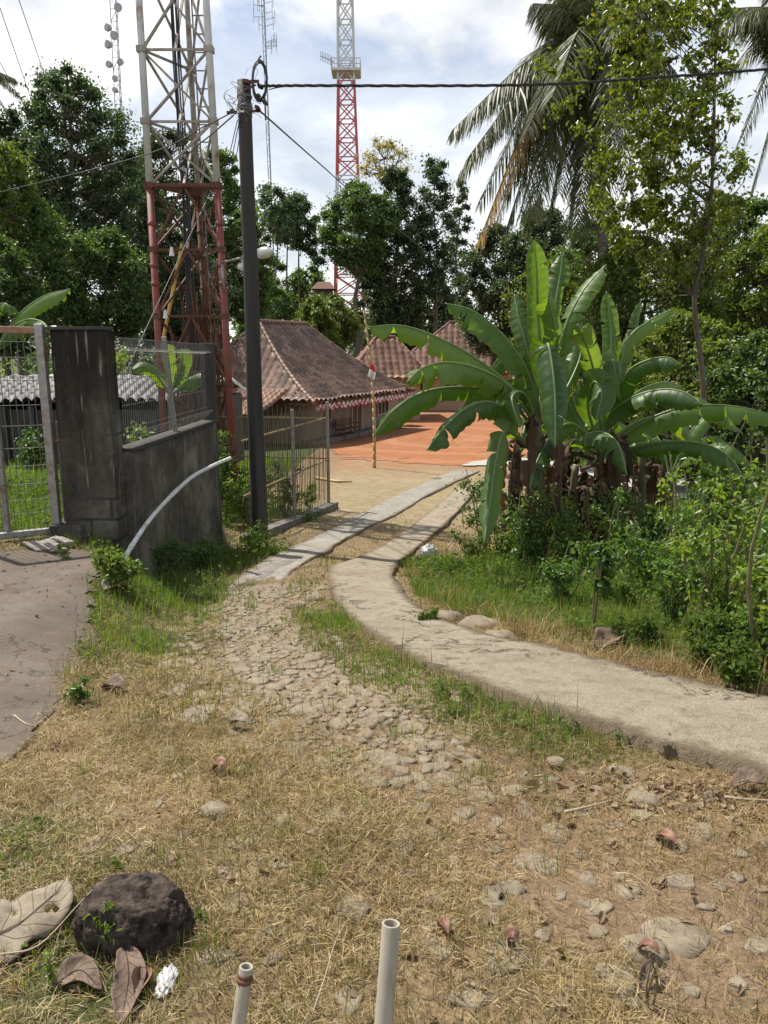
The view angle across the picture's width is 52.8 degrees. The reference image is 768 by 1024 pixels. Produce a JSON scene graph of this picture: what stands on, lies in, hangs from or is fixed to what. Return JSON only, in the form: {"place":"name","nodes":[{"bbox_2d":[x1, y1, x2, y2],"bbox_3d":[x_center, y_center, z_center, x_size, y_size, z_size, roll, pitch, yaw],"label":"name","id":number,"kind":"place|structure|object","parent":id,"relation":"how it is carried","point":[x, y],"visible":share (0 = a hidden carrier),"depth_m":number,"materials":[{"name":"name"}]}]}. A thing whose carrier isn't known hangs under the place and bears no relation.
{"place":"outdoors","nodes":[
{"label":"outdoors","id":0,"kind":"place"},
{"bbox_2d":[0,549,99,761],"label":"driveway","id":1,"kind":"structure","parent":0,"point":[22,627],"depth_m":4.73,"materials":[{"name":"concrete"}]},
{"bbox_2d":[234,469,479,584],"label":"concrete track","id":2,"kind":"structure","parent":0,"point":[285,563],"depth_m":12.15,"materials":[{"name":"concrete"}]},
{"bbox_2d":[0,451,765,1009],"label":"green grass","id":3,"kind":"structure","parent":0,"point":[486,561],"depth_m":6.11,"materials":[{"name":"plant"}]},
{"bbox_2d":[0,353,767,1023],"bbox_3d":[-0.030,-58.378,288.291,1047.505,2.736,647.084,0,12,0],"label":"ground","id":4,"kind":"structure","parent":0,"point":[368,487],"depth_m":2.47,"materials":[{"name":"soil"}]},
{"bbox_2d":[0,136,44,375],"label":"broadleaf tree","id":5,"kind":"object","parent":4,"relation":"on","point":[15,164],"visible":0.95,"depth_m":25.50,"materials":[{"name":"green plant"}]},
{"bbox_2d":[11,426,45,470],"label":"shrub","id":6,"kind":"object","parent":4,"relation":"on","point":[31,455],"visible":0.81,"depth_m":15.73,"materials":[{"name":"green plant"}]},
{"bbox_2d":[0,231,64,375],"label":"broadleaf tree","id":7,"kind":"object","parent":4,"relation":"on","point":[13,280],"visible":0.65,"depth_m":23.06,"materials":[{"name":"green plant"}]},
{"bbox_2d":[0,289,70,348],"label":"banana plant","id":8,"kind":"object","parent":4,"relation":"on","point":[27,315],"visible":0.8,"depth_m":10.35,"materials":[{"name":"green plant"}]},
{"bbox_2d":[0,875,73,963],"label":"dead leaf","id":9,"kind":"object","parent":4,"relation":"on","point":[32,905],"visible":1,"depth_m":2.15,"materials":[{"name":"plant"}]},
{"bbox_2d":[0,103,86,375],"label":"broadleaf tree","id":10,"kind":"object","parent":4,"relation":"on","point":[10,125],"visible":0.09,"depth_m":34.88,"materials":[{"name":"green plant"}]},
{"bbox_2d":[0,189,104,373],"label":"broadleaf tree","id":11,"kind":"object","parent":4,"relation":"on","point":[44,226],"visible":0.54,"depth_m":27.14,"materials":[{"name":"green plant"}]},
{"bbox_2d":[54,953,101,989],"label":"dead leaf","id":12,"kind":"object","parent":4,"relation":"on","point":[83,967],"visible":1,"depth_m":1.99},
{"bbox_2d":[7,56,162,274],"bbox_3d":[-13.522,-11.469,34.530,7.080,15.555,7.401,0,12,0],"label":"broadleaf tree","id":13,"kind":"object","parent":4,"relation":"on","point":[63,194],"visible":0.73,"depth_m":32.77,"materials":[{"name":"green plant"}]},
{"bbox_2d":[29,224,167,344],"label":"broadleaf tree","id":14,"kind":"object","parent":4,"relation":"on","point":[132,284],"visible":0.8,"depth_m":29.31,"materials":[{"name":"green plant"}]},
{"bbox_2d":[85,540,148,594],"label":"weed tuft","id":15,"kind":"object","parent":4,"relation":"on","point":[110,562],"visible":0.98,"depth_m":5.83,"materials":[{"name":"green plant"}]},
{"bbox_2d":[104,0,131,351],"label":"radio mast","id":16,"kind":"object","parent":4,"relation":"on","point":[114,36],"visible":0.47,"depth_m":79.29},
{"bbox_2d":[0,374,245,468],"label":"shed","id":17,"kind":"structure","parent":4,"relation":"on","point":[237,400],"depth_m":17.24,"materials":[{"name":"grey metal"}]},
{"bbox_2d":[111,946,146,1023],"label":"dead leaf","id":18,"kind":"object","parent":4,"relation":"on","point":[121,989],"visible":0.98,"depth_m":1.95,"materials":[{"name":"plant"}]},
{"bbox_2d":[73,153,185,375],"bbox_3d":[-13.239,-11.476,40.425,5.618,13.610,6.165,5,13,21],"label":"broadleaf tree","id":19,"kind":"object","parent":4,"relation":"on","point":[162,214],"visible":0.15,"depth_m":39.37,"materials":[{"name":"green plant"}]},
{"bbox_2d":[45,327,222,578],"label":"boundary wall","id":20,"kind":"structure","parent":4,"relation":"on","point":[107,477],"depth_m":7.39,"materials":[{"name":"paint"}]},
{"bbox_2d":[0,324,61,539],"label":"metal gate","id":21,"kind":"structure","parent":20,"relation":"attached to","point":[41,357],"depth_m":7.13,"materials":[{"name":"metal"}]},
{"bbox_2d":[117,336,212,441],"bbox_3d":[-2.419,-1.434,8.768,0.187,1.084,2.782,1,12,4],"label":"fence","id":22,"kind":"object","parent":20,"relation":"on","point":[166,354],"visible":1,"depth_m":8.67,"materials":[{"name":"grey metal"}]},
{"bbox_2d":[71,871,196,962],"bbox_3d":[-0.695,1.157,2.171,0.342,0.239,0.268,0,12,0],"label":"rock","id":23,"kind":"object","parent":4,"relation":"on","point":[148,912],"visible":0.73,"depth_m":2.09,"materials":[{"name":"stone"}]},
{"bbox_2d":[132,344,200,429],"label":"banana plant","id":24,"kind":"object","parent":4,"relation":"on","point":[148,365],"visible":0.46,"depth_m":13.14,"materials":[{"name":"green plant"}]},
{"bbox_2d":[149,529,199,578],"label":"weed tuft","id":25,"kind":"object","parent":4,"relation":"on","point":[181,553],"visible":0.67,"depth_m":8.14,"materials":[{"name":"green plant"}]},
{"bbox_2d":[112,124,240,366],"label":"broadleaf tree","id":26,"kind":"object","parent":4,"relation":"on","point":[159,154],"visible":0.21,"depth_m":43.23,"materials":[{"name":"green plant"}]},
{"bbox_2d":[110,223,243,358],"bbox_3d":[-9.666,-8.567,36.072,6.386,9.345,5.874,-9,15,-36],"label":"broadleaf tree","id":27,"kind":"object","parent":4,"relation":"on","point":[174,238],"visible":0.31,"depth_m":34.54,"materials":[{"name":"green plant"}]},
{"bbox_2d":[124,456,231,561],"bbox_3d":[-2.200,0.033,8.163,0.209,0.802,3.302,1,12,7],"label":"drain pipe","id":28,"kind":"object","parent":4,"relation":"on","point":[132,544],"visible":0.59,"depth_m":8.02,"materials":[{"name":"white plastic"}]},
{"bbox_2d":[135,0,238,489],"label":"lattice tower","id":29,"kind":"structure","parent":4,"relation":"on","point":[196,327],"depth_m":14.37,"materials":[{"name":"metal"}]},
{"bbox_2d":[175,526,229,572],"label":"weed tuft","id":30,"kind":"object","parent":4,"relation":"on","point":[200,556],"visible":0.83,"depth_m":8.72,"materials":[{"name":"green plant"}]},
{"bbox_2d":[176,142,267,349],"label":"broadleaf tree","id":31,"kind":"object","parent":4,"relation":"on","point":[230,198],"visible":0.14,"depth_m":46.47,"materials":[{"name":"green plant"}]},
{"bbox_2d":[217,428,244,519],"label":"shrub","id":32,"kind":"object","parent":4,"relation":"on","point":[225,473],"visible":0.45,"depth_m":13.55,"materials":[{"name":"green plant"}]},
{"bbox_2d":[232,962,252,1023],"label":"plastic pipe","id":33,"kind":"object","parent":4,"relation":"on","point":[243,987],"visible":1,"depth_m":1.46,"materials":[{"name":"plastic"}]},
{"bbox_2d":[211,208,279,328],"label":"broadleaf tree","id":34,"kind":"object","parent":4,"relation":"on","point":[232,233],"visible":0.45,"depth_m":43.43,"materials":[{"name":"green plant"}]},
{"bbox_2d":[224,67,267,547],"bbox_3d":[-1.703,-2.432,10.190,0.546,6.206,0.291,0,12,0],"label":"utility pole","id":35,"kind":"object","parent":4,"relation":"on","point":[244,111],"visible":0.99,"depth_m":10.09,"materials":[{"name":"grey metal"}]},
{"bbox_2d":[260,68,767,87],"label":"overhead cable","id":36,"kind":"object","parent":35,"relation":"attached to","point":[519,84],"visible":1,"depth_m":9.68,"materials":[{"name":"rubber"}]},
{"bbox_2d":[220,461,290,526],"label":"shrub","id":37,"kind":"object","parent":4,"relation":"on","point":[237,503],"visible":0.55,"depth_m":12.62,"materials":[{"name":"green plant"}]},
{"bbox_2d":[178,402,337,542],"bbox_3d":[-2.499,-0.679,13.216,3.207,2.170,4.488,0,12,0],"label":"bar fence","id":38,"kind":"object","parent":4,"relation":"on","point":[328,506],"visible":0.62,"depth_m":13.40,"materials":[{"name":"grey metal"}]},
{"bbox_2d":[229,271,299,338],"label":"broadleaf tree","id":39,"kind":"object","parent":4,"relation":"on","point":[279,297],"visible":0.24,"depth_m":65.27,"materials":[{"name":"green plant"}]},
{"bbox_2d":[253,0,276,272],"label":"radio mast","id":40,"kind":"object","parent":4,"relation":"on","point":[268,132],"visible":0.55,"depth_m":83.23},
{"bbox_2d":[231,245,310,328],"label":"broadleaf tree","id":41,"kind":"object","parent":4,"relation":"on","point":[293,282],"visible":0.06,"depth_m":81.86,"materials":[{"name":"green plant"}]},
{"bbox_2d":[240,180,315,319],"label":"broadleaf tree","id":42,"kind":"object","parent":4,"relation":"on","point":[289,231],"visible":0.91,"depth_m":68.85,"materials":[{"name":"green plant"}]},
{"bbox_2d":[270,189,324,314],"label":"broadleaf tree","id":43,"kind":"object","parent":4,"relation":"on","point":[305,208],"visible":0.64,"depth_m":71.52,"materials":[{"name":"green plant"}]},
{"bbox_2d":[281,264,338,322],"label":"broadleaf tree","id":44,"kind":"object","parent":4,"relation":"on","point":[312,277],"visible":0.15,"depth_m":83.60,"materials":[{"name":"green plant"}]},
{"bbox_2d":[290,293,340,343],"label":"broadleaf tree","id":45,"kind":"object","parent":4,"relation":"on","point":[321,313],"visible":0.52,"depth_m":56.54,"materials":[{"name":"green plant"}]},
{"bbox_2d":[216,319,415,447],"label":"house","id":46,"kind":"structure","parent":4,"relation":"on","point":[305,365],"depth_m":34.30,"materials":[{"name":"ceramic"}]},
{"bbox_2d":[315,392,414,411],"bbox_3d":[-0.568,-5.058,35.327,0.237,0.362,10.263,5,13,24],"label":"bunting","id":47,"kind":"object","parent":46,"relation":"attached to","point":[351,403],"visible":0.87,"depth_m":34.58},
{"bbox_2d":[290,292,363,351],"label":"broadleaf tree","id":48,"kind":"object","parent":4,"relation":"on","point":[349,325],"visible":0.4,"depth_m":59.81,"materials":[{"name":"green plant"}]},
{"bbox_2d":[320,0,365,355],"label":"lattice tower","id":49,"kind":"structure","parent":4,"relation":"on","point":[353,72],"depth_m":86.75,"materials":[{"name":"metal"}]},
{"bbox_2d":[311,178,409,357],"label":"broadleaf tree","id":50,"kind":"object","parent":4,"relation":"on","point":[360,221],"visible":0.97,"depth_m":68.02,"materials":[{"name":"green plant"}]},
{"bbox_2d":[0,283,756,384],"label":"distant forest","id":51,"kind":"object","parent":4,"relation":"on","point":[350,349],"visible":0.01,"depth_m":88.58,"materials":[{"name":"green plant"}]},
{"bbox_2d":[0,464,765,951],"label":"weeds","id":52,"kind":"object","parent":4,"relation":"on","point":[200,620],"visible":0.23,"depth_m":7.02,"materials":[{"name":"green plant"}]},
{"bbox_2d":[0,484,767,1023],"bbox_3d":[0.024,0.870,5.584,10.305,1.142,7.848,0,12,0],"label":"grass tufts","id":53,"kind":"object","parent":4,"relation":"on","point":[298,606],"visible":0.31,"depth_m":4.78,"materials":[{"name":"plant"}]},
{"bbox_2d":[0,521,767,1022],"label":"leaf litter","id":54,"kind":"object","parent":4,"relation":"on","point":[590,827],"visible":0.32,"depth_m":2.87,"materials":[{"name":"plant"}]},
{"bbox_2d":[352,133,422,284],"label":"broadleaf tree","id":55,"kind":"object","parent":4,"relation":"on","point":[387,146],"visible":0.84,"depth_m":74.95,"materials":[{"name":"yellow plant"}]},
{"bbox_2d":[375,919,399,1023],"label":"plastic pipe","id":56,"kind":"object","parent":4,"relation":"on","point":[387,972],"visible":1,"depth_m":1.48,"materials":[{"name":"plastic"}]},
{"bbox_2d":[15,581,767,1023],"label":"cobblestone path","id":57,"kind":"structure","parent":4,"relation":"on","point":[679,939],"depth_m":3.04,"materials":[{"name":"stone"}]},
{"bbox_2d":[360,291,431,350],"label":"broadleaf tree","id":58,"kind":"object","parent":4,"relation":"on","point":[418,322],"visible":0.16,"depth_m":74.17,"materials":[{"name":"green plant"}]},
{"bbox_2d":[356,335,437,419],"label":"house","id":59,"kind":"structure","parent":4,"relation":"on","point":[392,357],"depth_m":44.80,"materials":[{"name":"red ceramic"}]},
{"bbox_2d":[361,163,439,325],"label":"broadleaf tree","id":60,"kind":"object","parent":4,"relation":"on","point":[390,180],"visible":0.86,"depth_m":71.20,"materials":[{"name":"green plant"}]},
{"bbox_2d":[312,413,527,464],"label":"red soil yard","id":61,"kind":"structure","parent":4,"relation":"on","point":[412,441],"depth_m":32.57,"materials":[{"name":"soil"}]},
{"bbox_2d":[404,152,466,332],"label":"broadleaf tree","id":62,"kind":"object","parent":4,"relation":"on","point":[433,172],"visible":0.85,"depth_m":72.69,"materials":[{"name":"green plant"}]},
{"bbox_2d":[441,180,474,303],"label":"broadleaf tree","id":63,"kind":"object","parent":4,"relation":"on","point":[463,196],"visible":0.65,"depth_m":76.72,"materials":[{"name":"green plant"}]},
{"bbox_2d":[411,320,511,410],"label":"house","id":64,"kind":"structure","parent":4,"relation":"on","point":[447,331],"depth_m":52.20,"materials":[{"name":"red ceramic"}]},
{"bbox_2d":[446,522,497,560],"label":"shrub","id":65,"kind":"object","parent":4,"relation":"on","point":[471,544],"visible":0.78,"depth_m":9.57,"materials":[{"name":"green plant"}]},
{"bbox_2d":[445,465,524,549],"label":"shrub","id":66,"kind":"object","parent":4,"relation":"on","point":[462,484],"visible":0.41,"depth_m":10.41,"materials":[{"name":"green plant"}]},
{"bbox_2d":[446,219,524,401],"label":"broadleaf tree","id":67,"kind":"object","parent":4,"relation":"on","point":[476,264],"visible":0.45,"depth_m":43.43,"materials":[{"name":"green plant"}]},
{"bbox_2d":[366,240,606,565],"bbox_3d":[1.267,-1.046,8.504,3.150,3.722,1.799,-6,13,-26],"label":"banana plant","id":68,"kind":"object","parent":4,"relation":"on","point":[536,366],"visible":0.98,"depth_m":8.51,"materials":[{"name":"green plant"}]},
{"bbox_2d":[476,204,583,334],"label":"broadleaf tree","id":69,"kind":"object","parent":4,"relation":"on","point":[556,236],"visible":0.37,"depth_m":41.55,"materials":[{"name":"green plant"}]},
{"bbox_2d":[475,485,590,567],"bbox_3d":[1.664,0.165,8.827,1.284,1.141,0.857,0,12,0],"label":"shrub","id":70,"kind":"object","parent":4,"relation":"on","point":[521,546],"visible":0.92,"depth_m":8.74,"materials":[{"name":"green plant"}]},
{"bbox_2d":[493,253,581,454],"bbox_3d":[5.516,-5.246,26.506,3.420,6.975,3.725,-9,15,-37],"label":"broadleaf tree","id":71,"kind":"object","parent":4,"relation":"on","point":[521,281],"visible":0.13,"depth_m":26.16,"materials":[{"name":"green plant"}]},
{"bbox_2d":[538,537,589,603],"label":"shrub","id":72,"kind":"object","parent":4,"relation":"on","point":[559,576],"visible":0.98,"depth_m":6.51,"materials":[{"name":"green plant"}]},
{"bbox_2d":[446,0,692,456],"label":"coconut palm","id":73,"kind":"object","parent":4,"relation":"on","point":[559,21],"visible":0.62,"depth_m":21.40,"materials":[{"name":"green plant"}]},
{"bbox_2d":[547,457,610,556],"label":"banana plant","id":74,"kind":"object","parent":4,"relation":"on","point":[582,492],"visible":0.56,"depth_m":9.40,"materials":[{"name":"green plant"}]},
{"bbox_2d":[394,535,767,694],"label":"dry weeds","id":75,"kind":"object","parent":4,"relation":"on","point":[518,625],"visible":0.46,"depth_m":4.69,"materials":[{"name":"beige plant"}]},
{"bbox_2d":[531,483,636,564],"bbox_3d":[2.209,0.193,8.775,1.285,1.108,0.970,0,12,0],"label":"shrub","id":76,"kind":"object","parent":4,"relation":"on","point":[569,530],"visible":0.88,"depth_m":8.74,"materials":[{"name":"green plant"}]},
{"bbox_2d":[539,310,646,465],"bbox_3d":[6.040,-3.343,21.876,3.971,4.584,3.430,0,12,0],"label":"broadleaf tree","id":77,"kind":"object","parent":4,"relation":"on","point":[595,323],"visible":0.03,"depth_m":21.43,"materials":[{"name":"green plant"}]},
{"bbox_2d":[541,218,653,384],"bbox_3d":[9.867,-8.852,37.096,6.339,10.340,6.355,0,12,0],"label":"broadleaf tree","id":78,"kind":"object","parent":4,"relation":"on","point":[588,249],"visible":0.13,"depth_m":35.46,"materials":[{"name":"green plant"}]},
{"bbox_2d":[577,536,625,629],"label":"sapling","id":79,"kind":"object","parent":4,"relation":"on","point":[603,554],"visible":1,"depth_m":5.27,"materials":[{"name":"green plant"}]},
{"bbox_2d":[578,475,641,561],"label":"shrub","id":80,"kind":"object","parent":4,"relation":"on","point":[629,497],"visible":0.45,"depth_m":9.19,"materials":[{"name":"green plant"}]},
{"bbox_2d":[602,569,652,605],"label":"shrub","id":81,"kind":"object","parent":4,"relation":"on","point":[625,587],"visible":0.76,"depth_m":6.37,"materials":[{"name":"green plant"}]},
{"bbox_2d":[575,397,709,538],"bbox_3d":[3.776,-0.557,11.168,2.038,2.185,0.859,-6,13,-26],"label":"banana plant","id":82,"kind":"object","parent":4,"relation":"on","point":[648,489],"visible":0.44,"depth_m":11.29,"materials":[{"name":"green plant"}]},
{"bbox_2d":[529,0,763,516],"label":"slim tree","id":83,"kind":"object","parent":4,"relation":"on","point":[649,175],"visible":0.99,"depth_m":11.97,"materials":[{"name":"green plant"}]},
{"bbox_2d":[529,291,767,545],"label":"banana plant","id":84,"kind":"object","parent":4,"relation":"on","point":[608,396],"visible":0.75,"depth_m":9.19,"materials":[{"name":"green plant"}]},
{"bbox_2d":[625,604,680,647],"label":"shrub","id":85,"kind":"object","parent":4,"relation":"on","point":[648,626],"visible":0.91,"depth_m":5.00,"materials":[{"name":"green plant"}]},
{"bbox_2d":[559,229,747,461],"bbox_3d":[7.996,-4.830,23.127,5.710,7.223,6.590,0,12,0],"label":"broadleaf tree","id":86,"kind":"object","parent":4,"relation":"on","point":[618,284],"visible":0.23,"depth_m":22.14,"materials":[{"name":"green plant"}]},
{"bbox_2d":[610,500,703,593],"bbox_3d":[2.364,0.366,6.857,0.806,1.057,0.925,8,15,34],"label":"shrub","id":87,"kind":"object","parent":4,"relation":"on","point":[631,541],"visible":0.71,"depth_m":6.87,"materials":[{"name":"green plant"}]},
{"bbox_2d":[624,493,719,556],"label":"shrub","id":88,"kind":"object","parent":4,"relation":"on","point":[651,524],"visible":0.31,"depth_m":9.51,"materials":[{"name":"green plant"}]},
{"bbox_2d":[643,535,708,626],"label":"shrub","id":89,"kind":"object","parent":4,"relation":"on","point":[670,603],"visible":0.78,"depth_m":5.54,"materials":[{"name":"green plant"}]},
{"bbox_2d":[597,303,765,487],"bbox_3d":[6.594,-2.464,17.393,4.008,4.280,3.908,-7,14,-31],"label":"broadleaf tree","id":90,"kind":"object","parent":4,"relation":"on","point":[714,335],"visible":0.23,"depth_m":16.81,"materials":[{"name":"green plant"}]},
{"bbox_2d":[646,451,741,575],"bbox_3d":[2.905,0.114,7.390,0.879,1.370,0.683,8,15,35],"label":"shrub","id":91,"kind":"object","parent":4,"relation":"on","point":[665,490],"visible":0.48,"depth_m":7.38,"materials":[{"name":"green plant"}]},
{"bbox_2d":[645,417,750,515],"bbox_3d":[5.023,-0.630,12.537,1.563,1.942,1.725,0,12,0],"label":"banana plant","id":92,"kind":"object","parent":4,"relation":"on","point":[697,432],"visible":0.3,"depth_m":12.44,"materials":[{"name":"green plant"}]},
{"bbox_2d":[642,184,767,357],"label":"broadleaf tree","id":93,"kind":"object","parent":4,"relation":"on","point":[756,207],"visible":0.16,"depth_m":24.10,"materials":[{"name":"green plant"}]},
{"bbox_2d":[669,598,760,675],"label":"shrub","id":94,"kind":"object","parent":4,"relation":"on","point":[726,626],"visible":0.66,"depth_m":4.22,"materials":[{"name":"green plant"}]},
{"bbox_2d":[665,500,766,633],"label":"shrub","id":95,"kind":"object","parent":4,"relation":"on","point":[711,594],"visible":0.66,"depth_m":5.10,"materials":[{"name":"green plant"}]},
{"bbox_2d":[677,441,763,547],"bbox_3d":[4.595,-0.152,10.380,1.113,1.602,1.187,-11,16,-42],"label":"shrub","id":96,"kind":"object","parent":4,"relation":"on","point":[704,473],"visible":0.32,"depth_m":10.35,"materials":[{"name":"green plant"}]},
{"bbox_2d":[682,326,767,500],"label":"broadleaf tree","id":97,"kind":"object","parent":4,"relation":"on","point":[750,347],"visible":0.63,"depth_m":15.13,"materials":[{"name":"green plant"}]},
{"bbox_2d":[695,451,767,605],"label":"shrub","id":98,"kind":"object","parent":4,"relation":"on","point":[734,480],"visible":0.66,"depth_m":6.16,"materials":[{"name":"green plant"}]},
{"bbox_2d":[704,630,767,693],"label":"shrub","id":99,"kind":"object","parent":4,"relation":"on","point":[731,669],"visible":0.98,"depth_m":3.89,"materials":[{"name":"green plant"}]},
{"bbox_2d":[705,219,767,480],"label":"broadleaf tree","id":100,"kind":"object","parent":4,"relation":"on","point":[756,279],"visible":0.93,"depth_m":18.35,"materials":[{"name":"green plant"}]},
{"bbox_2d":[719,0,767,200],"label":"coconut palm","id":101,"kind":"object","parent":4,"relation":"on","point":[753,21],"visible":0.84,"depth_m":18.27,"materials":[{"name":"green plant"}]},
{"bbox_2d":[723,437,767,682],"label":"shrub","id":102,"kind":"object","parent":4,"relation":"on","point":[759,618],"visible":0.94,"depth_m":4.12,"materials":[{"name":"green plant"}]},
{"bbox_2d":[735,505,767,611],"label":"shrub","id":103,"kind":"object","parent":4,"relation":"on","point":[761,536],"visible":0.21,"depth_m":4.50,"materials":[{"name":"green plant"}]},
{"bbox_2d":[0,478,767,1023],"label":"dry grass","id":104,"kind":"structure","parent":0,"point":[272,774],"depth_m":2.62,"materials":[{"name":"plant"}]},
{"bbox_2d":[0,0,767,352],"label":"sky","id":105,"kind":"structure","parent":0,"point":[397,41],"materials":[{"name":"white"}]},
{"bbox_2d":[327,483,767,784],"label":"concrete path","id":106,"kind":"structure","parent":0,"point":[727,727],"depth_m":4.03,"materials":[{"name":"concrete"}]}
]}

